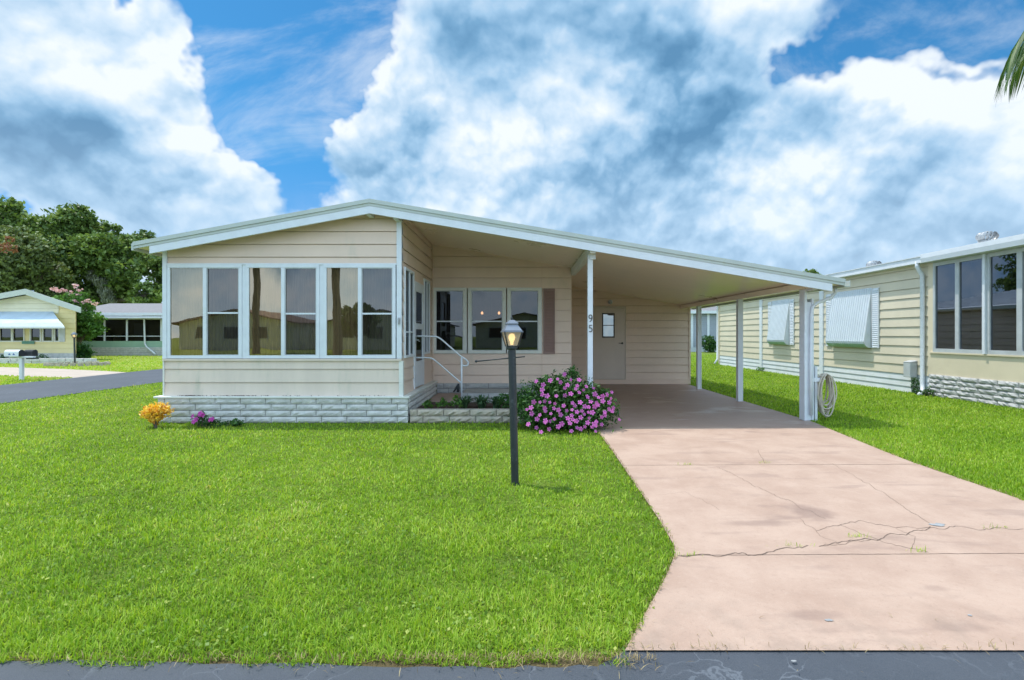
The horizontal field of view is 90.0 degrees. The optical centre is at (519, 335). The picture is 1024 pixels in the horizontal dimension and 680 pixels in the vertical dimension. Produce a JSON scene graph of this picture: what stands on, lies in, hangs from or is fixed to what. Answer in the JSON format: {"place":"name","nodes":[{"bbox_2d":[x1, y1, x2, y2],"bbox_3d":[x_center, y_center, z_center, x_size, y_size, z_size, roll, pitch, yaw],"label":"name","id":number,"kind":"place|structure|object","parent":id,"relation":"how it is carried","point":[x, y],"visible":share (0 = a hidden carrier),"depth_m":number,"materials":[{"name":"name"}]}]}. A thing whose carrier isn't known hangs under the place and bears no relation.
{"place":"outdoors","nodes":[
{"label":"outdoors","id":0,"kind":"place"},
{"bbox_2d":[0,367,124,377],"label":"driveway","id":1,"kind":"structure","parent":0,"point":[30,372],"depth_m":17.75,"materials":[{"name":"concrete"}]},
{"bbox_2d":[0,369,162,402],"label":"side road","id":2,"kind":"structure","parent":0,"point":[28,390],"depth_m":13.40,"materials":[{"name":"grey asphalt"}]},
{"bbox_2d":[0,355,162,384],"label":"grass","id":3,"kind":"structure","parent":0,"point":[11,380],"depth_m":20.63,"materials":[{"name":"green plant"}]},
{"bbox_2d":[0,352,1023,667],"bbox_3d":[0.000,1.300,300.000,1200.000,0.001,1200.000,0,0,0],"label":"ground","id":4,"kind":"structure","parent":0,"point":[386,662],"depth_m":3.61,"materials":[{"name":"green plant"}]},
{"bbox_2d":[0,195,32,227],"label":"oak tree","id":5,"kind":"object","parent":4,"relation":"on","point":[12,212],"visible":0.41,"depth_m":59.38,"materials":[{"name":"green plant"}]},
{"bbox_2d":[4,350,38,380],"bbox_3d":[-14.180,0.867,14.639,0.760,0.905,0.372,0,0,0],"label":"mailbox","id":6,"kind":"object","parent":4,"relation":"on","point":[21,355],"visible":0.91,"depth_m":14.56,"materials":[{"name":"white metal"}]},
{"bbox_2d":[0,289,80,357],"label":"yellow house","id":7,"kind":"structure","parent":4,"relation":"on","point":[39,323],"depth_m":24.77,"materials":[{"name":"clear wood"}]},
{"bbox_2d":[0,328,11,341],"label":"window","id":8,"kind":"structure","parent":7,"relation":"in","point":[5,333],"depth_m":24.81,"materials":[{"name":"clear glass"}]},
{"bbox_2d":[12,328,24,341],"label":"window","id":9,"kind":"structure","parent":7,"relation":"in","point":[18,334],"depth_m":24.81,"materials":[{"name":"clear glass"}]},
{"bbox_2d":[29,328,41,341],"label":"window","id":10,"kind":"structure","parent":7,"relation":"in","point":[36,332],"depth_m":24.81,"materials":[{"name":"clear glass"}]},
{"bbox_2d":[42,328,53,341],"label":"window","id":11,"kind":"structure","parent":7,"relation":"in","point":[47,333],"depth_m":24.81,"materials":[{"name":"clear glass"}]},
{"bbox_2d":[54,328,58,341],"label":"window","id":12,"kind":"structure","parent":7,"relation":"in","point":[56,330],"depth_m":24.80,"materials":[{"name":"clear glass"}]},
{"bbox_2d":[0,224,80,297],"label":"oak tree","id":13,"kind":"object","parent":4,"relation":"on","point":[24,264],"visible":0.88,"depth_m":48.96,"materials":[{"name":"green plant"}]},
{"bbox_2d":[0,358,98,363],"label":"stone border","id":14,"kind":"object","parent":4,"relation":"on","point":[29,361],"visible":0.73,"depth_m":23.28,"materials":[{"name":"beige stone"}]},
{"bbox_2d":[71,332,77,362],"bbox_3d":[-19.229,0.573,22.100,0.172,1.495,0.172,0,0,-12],"label":"lamp post","id":15,"kind":"object","parent":4,"relation":"on","point":[74,335],"visible":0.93,"depth_m":22.07,"materials":[{"name":"black metal"}]},
{"bbox_2d":[43,361,110,366],"bbox_3d":[-19.001,1.226,21.992,2.504,0.148,1.663,0,0,0],"label":"stone edging","id":16,"kind":"object","parent":4,"relation":"on","point":[87,363],"visible":0.87,"depth_m":21.61,"materials":[{"name":"beige stone"}]},
{"bbox_2d":[49,284,107,344],"bbox_3d":[-23.390,-0.656,27.309,2.676,4.141,1.694,0,0,0],"label":"crape myrtle","id":17,"kind":"object","parent":4,"relation":"on","point":[88,323],"visible":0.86,"depth_m":27.06,"materials":[{"name":"green plant"}]},
{"bbox_2d":[76,342,96,357],"bbox_3d":[-21.922,0.773,25.627,1.085,1.111,1.064,0,0,-21],"label":"round shrub","id":18,"kind":"object","parent":4,"relation":"on","point":[82,350],"visible":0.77,"depth_m":25.52,"materials":[{"name":"green plant"}]},
{"bbox_2d":[12,200,161,315],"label":"oak tree","id":19,"kind":"object","parent":4,"relation":"on","point":[104,263],"visible":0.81,"depth_m":53.90,"materials":[{"name":"green plant"}]},
{"bbox_2d":[76,303,161,355],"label":"screened house","id":20,"kind":"structure","parent":4,"relation":"on","point":[131,335],"depth_m":32.52,"materials":[{"name":"white metal"}]},
{"bbox_2d":[139,401,174,427],"bbox_3d":[-5.110,1.122,7.160,0.455,0.388,0.438,0,0,0],"label":"croton plant","id":21,"kind":"object","parent":4,"relation":"on","point":[153,414],"visible":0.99,"depth_m":7.12,"materials":[{"name":"yellow plant"}]},
{"bbox_2d":[190,411,220,427],"bbox_3d":[-4.454,1.182,7.213,0.470,0.264,0.258,0,0,0],"label":"pink plant","id":22,"kind":"object","parent":4,"relation":"on","point":[203,416],"visible":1,"depth_m":7.18,"materials":[{"name":"green plant"}]},
{"bbox_2d":[220,418,244,426],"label":"plant","id":23,"kind":"object","parent":4,"relation":"on","point":[236,423],"visible":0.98,"depth_m":7.27,"materials":[{"name":"green plant"}]},
{"bbox_2d":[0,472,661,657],"bbox_3d":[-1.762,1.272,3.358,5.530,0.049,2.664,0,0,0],"label":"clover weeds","id":24,"kind":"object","parent":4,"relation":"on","point":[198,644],"visible":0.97,"depth_m":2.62,"materials":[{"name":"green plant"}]},
{"bbox_2d":[428,388,524,402],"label":"entry steps","id":25,"kind":"structure","parent":4,"relation":"on","point":[476,392],"depth_m":9.43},
{"bbox_2d":[410,402,562,422],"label":"planter wall","id":26,"kind":"structure","parent":4,"relation":"on","point":[488,413],"depth_m":7.56,"materials":[{"name":"stone"}]},
{"bbox_2d":[422,399,432,408],"bbox_3d":[-1.422,1.077,7.945,0.194,0.177,0.197,0,0,0],"label":"leafy sprout","id":27,"kind":"object","parent":26,"relation":"on","point":[429,404],"visible":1,"depth_m":7.92,"materials":[{"name":"green plant"}]},
{"bbox_2d":[434,397,450,408],"bbox_3d":[-1.193,1.060,7.951,0.272,0.209,0.187,0,0,-24],"label":"leafy sprout","id":28,"kind":"object","parent":26,"relation":"on","point":[444,402],"visible":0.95,"depth_m":7.92,"materials":[{"name":"green plant"}]},
{"bbox_2d":[416,335,468,397],"bbox_3d":[-1.295,0.586,8.600,0.891,1.168,0.029,0,0,0],"label":"handrail","id":29,"kind":"object","parent":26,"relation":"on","point":[448,345],"visible":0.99,"depth_m":8.59,"materials":[{"name":"white metal"}]},
{"bbox_2d":[453,384,459,391],"bbox_3d":[-1.057,0.882,8.560,0.117,0.150,0.040,0,0,0],"label":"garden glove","id":30,"kind":"object","parent":29,"relation":"hanging from","point":[457,387],"visible":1,"depth_m":8.55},
{"bbox_2d":[448,395,462,408],"bbox_3d":[-0.991,1.039,7.903,0.227,0.254,0.196,0,0,-20],"label":"leafy sprout","id":31,"kind":"object","parent":26,"relation":"on","point":[455,400],"visible":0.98,"depth_m":7.89,"materials":[{"name":"green plant"}]},
{"bbox_2d":[456,395,473,408],"bbox_3d":[-0.881,1.058,8.047,0.360,0.244,0.407,0,0,8],"label":"strap leaf plant","id":32,"kind":"object","parent":26,"relation":"on","point":[466,402],"visible":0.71,"depth_m":8.00,"materials":[{"name":"green plant"}]},
{"bbox_2d":[471,394,491,408],"bbox_3d":[-0.601,1.056,8.088,0.442,0.249,0.420,0,0,0],"label":"strap leaf plant","id":33,"kind":"object","parent":26,"relation":"on","point":[481,402],"visible":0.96,"depth_m":8.05,"materials":[{"name":"green plant"}]},
{"bbox_2d":[487,396,503,408],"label":"strap leaf plant","id":34,"kind":"object","parent":26,"relation":"on","point":[494,401],"visible":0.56,"depth_m":7.97,"materials":[{"name":"green plant"}]},
{"bbox_2d":[495,392,526,408],"bbox_3d":[-0.098,1.008,7.851,0.564,0.339,0.388,0,0,0],"label":"dark shrub","id":35,"kind":"object","parent":26,"relation":"on","point":[501,394],"visible":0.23,"depth_m":7.81,"materials":[{"name":"green plant"}]},
{"bbox_2d":[131,199,849,422],"bbox_3d":[-0.409,-0.331,12.925,10.352,3.262,11.150,0,0,0],"label":"manufactured home","id":36,"kind":"object","parent":4,"relation":"on","point":[326,314],"visible":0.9,"depth_m":7.73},
{"bbox_2d":[167,265,241,357],"bbox_3d":[-4.675,-0.350,7.620,1.110,1.390,0.060,0,0,0],"label":"window","id":37,"kind":"structure","parent":36,"relation":"in","point":[222,284],"depth_m":7.62,"materials":[{"name":"grey glass"}]},
{"bbox_2d":[246,265,319,357],"bbox_3d":[-3.515,-0.350,7.620,1.090,1.390,0.060,0,0,0],"label":"window","id":38,"kind":"structure","parent":36,"relation":"in","point":[300,284],"depth_m":7.62,"materials":[{"name":"grey glass"}]},
{"bbox_2d":[323,265,395,357],"bbox_3d":[-2.375,-0.350,7.620,1.070,1.390,0.060,0,0,0],"label":"window","id":39,"kind":"structure","parent":36,"relation":"in","point":[376,283],"depth_m":7.62,"materials":[{"name":"grey glass"}]},
{"bbox_2d":[403,267,414,357],"bbox_3d":[-1.738,-0.342,8.035,0.045,1.375,0.670,0,0,0],"label":"window","id":40,"kind":"structure","parent":36,"relation":"in","point":[409,276],"depth_m":8.02,"materials":[{"name":"white metal"}]},
{"bbox_2d":[412,281,423,388],"bbox_3d":[-1.717,-0.002,8.820,0.105,1.785,0.840,0,0,0],"label":"screen door","id":41,"kind":"structure","parent":36,"relation":"in","point":[418,368],"depth_m":8.80,"materials":[{"name":"white metal"}]},
{"bbox_2d":[423,278,429,353],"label":"window","id":42,"kind":"structure","parent":36,"relation":"in","point":[426,283],"depth_m":9.53,"materials":[{"name":"white metal"}]},
{"bbox_2d":[432,288,466,353],"bbox_3d":[-1.395,-0.290,10.200,0.690,1.310,0.080,0,0,0],"label":"window","id":43,"kind":"structure","parent":36,"relation":"in","point":[449,305],"depth_m":10.20,"materials":[{"name":"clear glass"}]},
{"bbox_2d":[468,288,505,353],"bbox_3d":[-0.650,-0.290,10.200,0.760,1.310,0.080,0,0,0],"label":"window","id":44,"kind":"structure","parent":36,"relation":"in","point":[486,306],"depth_m":10.20,"materials":[{"name":"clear glass"}]},
{"bbox_2d":[507,288,541,353],"bbox_3d":[0.095,-0.290,10.200,0.690,1.310,0.080,0,0,0],"label":"window","id":45,"kind":"structure","parent":36,"relation":"in","point":[524,305],"depth_m":10.20,"materials":[{"name":"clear glass"}]},
{"bbox_2d":[593,306,625,378],"bbox_3d":[2.365,0.202,13.475,0.870,1.925,0.091,0,0,0],"label":"shed door","id":46,"kind":"structure","parent":36,"relation":"in","point":[609,322],"depth_m":13.49,"materials":[{"name":"brown metal"}]},
{"bbox_2d":[475,316,524,485],"bbox_3d":[-0.168,0.573,4.439,0.440,1.495,0.172,0,0,-12],"label":"lamp post","id":47,"kind":"object","parent":4,"relation":"on","point":[511,332],"visible":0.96,"depth_m":4.43,"materials":[{"name":"black metal"}]},
{"bbox_2d":[0,429,1023,678],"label":"dry thatch","id":48,"kind":"object","parent":4,"relation":"on","point":[544,647],"visible":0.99,"depth_m":2.04,"materials":[{"name":"brown plant"}]},
{"bbox_2d":[501,365,621,433],"bbox_3d":[0.560,0.863,7.172,1.674,0.911,1.378,0,0,0],"label":"flowering bush","id":49,"kind":"object","parent":4,"relation":"on","point":[578,407],"visible":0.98,"depth_m":6.93,"materials":[{"name":"green plant"}]},
{"bbox_2d":[702,335,715,351],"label":"yard shrub","id":50,"kind":"object","parent":4,"relation":"on","point":[709,343],"visible":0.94,"depth_m":38.38,"materials":[{"name":"green plant"}]},
{"bbox_2d":[805,268,821,274],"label":"tree","id":51,"kind":"object","parent":4,"relation":"on","point":[812,270],"visible":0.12,"depth_m":69.56,"materials":[{"name":"green plant"}]},
{"bbox_2d":[814,366,819,420],"bbox_3d":[4.473,0.885,7.728,0.094,0.830,0.055,0,0,0],"label":"hanger stake","id":52,"kind":"object","parent":4,"relation":"on","point":[816,379],"visible":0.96,"depth_m":7.72,"materials":[{"name":"white metal"}]},
{"bbox_2d":[817,373,836,417],"bbox_3d":[4.615,0.909,7.735,0.288,0.670,0.164,0,0,0],"label":"garden hose","id":53,"kind":"object","parent":52,"relation":"hanging from","point":[832,396],"visible":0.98,"depth_m":7.69,"materials":[{"name":"white rubber"}]},
{"bbox_2d":[714,234,1023,408],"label":"neighbour house","id":54,"kind":"structure","parent":4,"relation":"on","point":[946,323],"depth_m":11.36,"materials":[{"name":"white metal"}]},
{"bbox_2d":[866,260,881,266],"bbox_3d":[10.998,-2.105,15.899,0.417,0.430,0.418,0,0,0],"label":"roof turbine","id":55,"kind":"object","parent":54,"relation":"on","point":[870,263],"visible":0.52,"depth_m":15.83,"materials":[{"name":"silver metal"}]},
{"bbox_2d":[933,254,981,353],"bbox_3d":[8.805,-0.590,10.280,0.050,1.889,1.200,0,0,0],"label":"window","id":56,"kind":"structure","parent":54,"relation":"in","point":[957,283],"depth_m":10.25,"materials":[{"name":"grey glass"}]},
{"bbox_2d":[975,231,998,242],"bbox_3d":[10.998,-2.235,12.049,0.417,0.430,0.418,0,0,0],"label":"roof turbine","id":57,"kind":"object","parent":54,"relation":"on","point":[979,237],"visible":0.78,"depth_m":11.99,"materials":[{"name":"silver metal"}]},
{"bbox_2d":[987,247,1023,355],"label":"window","id":58,"kind":"structure","parent":54,"relation":"in","point":[1005,269],"depth_m":9.27,"materials":[{"name":"grey glass"}]},
{"bbox_2d":[910,377,919,393],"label":"wall weed","id":59,"kind":"object","parent":4,"relation":"on","point":[915,386],"depth_m":11.27,"materials":[{"name":"green plant"}]},
{"bbox_2d":[916,386,936,396],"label":"wall weed","id":60,"kind":"object","parent":4,"relation":"on","point":[925,391],"depth_m":10.86,"materials":[{"name":"green plant"}]},
{"bbox_2d":[993,31,1023,101],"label":"palm tree","id":61,"kind":"object","parent":4,"relation":"on","point":[1015,61],"visible":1,"depth_m":6.70,"materials":[{"name":"green plant"}]},
{"bbox_2d":[0,650,1023,679],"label":"street","id":62,"kind":"structure","parent":0,"point":[852,665],"depth_m":1.98,"materials":[{"name":"grey asphalt"}]},
{"bbox_2d":[0,0,1023,315],"label":"sky","id":63,"kind":"structure","parent":0,"point":[826,136],"materials":[{"name":"blue"}]},
{"bbox_2d":[691,306,715,351],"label":"grey house","id":64,"kind":"structure","parent":0,"point":[708,321],"depth_m":39.98,"materials":[{"name":"grey"}]},
{"bbox_2d":[579,384,1023,649],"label":"driveway","id":65,"kind":"structure","parent":0,"point":[862,592],"depth_m":3.27,"materials":[{"name":"concrete"}]},
{"bbox_2d":[676,460,1006,555],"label":"seam weeds","id":66,"kind":"object","parent":65,"relation":"on","point":[814,544],"visible":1,"depth_m":3.11,"materials":[{"name":"green plant"}]},
{"bbox_2d":[677,455,1023,556],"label":"crack lines","id":67,"kind":"object","parent":65,"relation":"on","point":[848,540],"visible":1,"depth_m":3.13,"materials":[{"name":"grey concrete"}]},
{"bbox_2d":[791,523,971,661],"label":"patch spots","id":68,"kind":"object","parent":65,"relation":"on","point":[937,524],"visible":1,"depth_m":3.45,"materials":[{"name":"white"}]},
{"bbox_2d":[689,354,1023,499],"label":"side grass","id":69,"kind":"structure","parent":0,"point":[981,475],"depth_m":7.49,"materials":[{"name":"green plant"}]}
]}

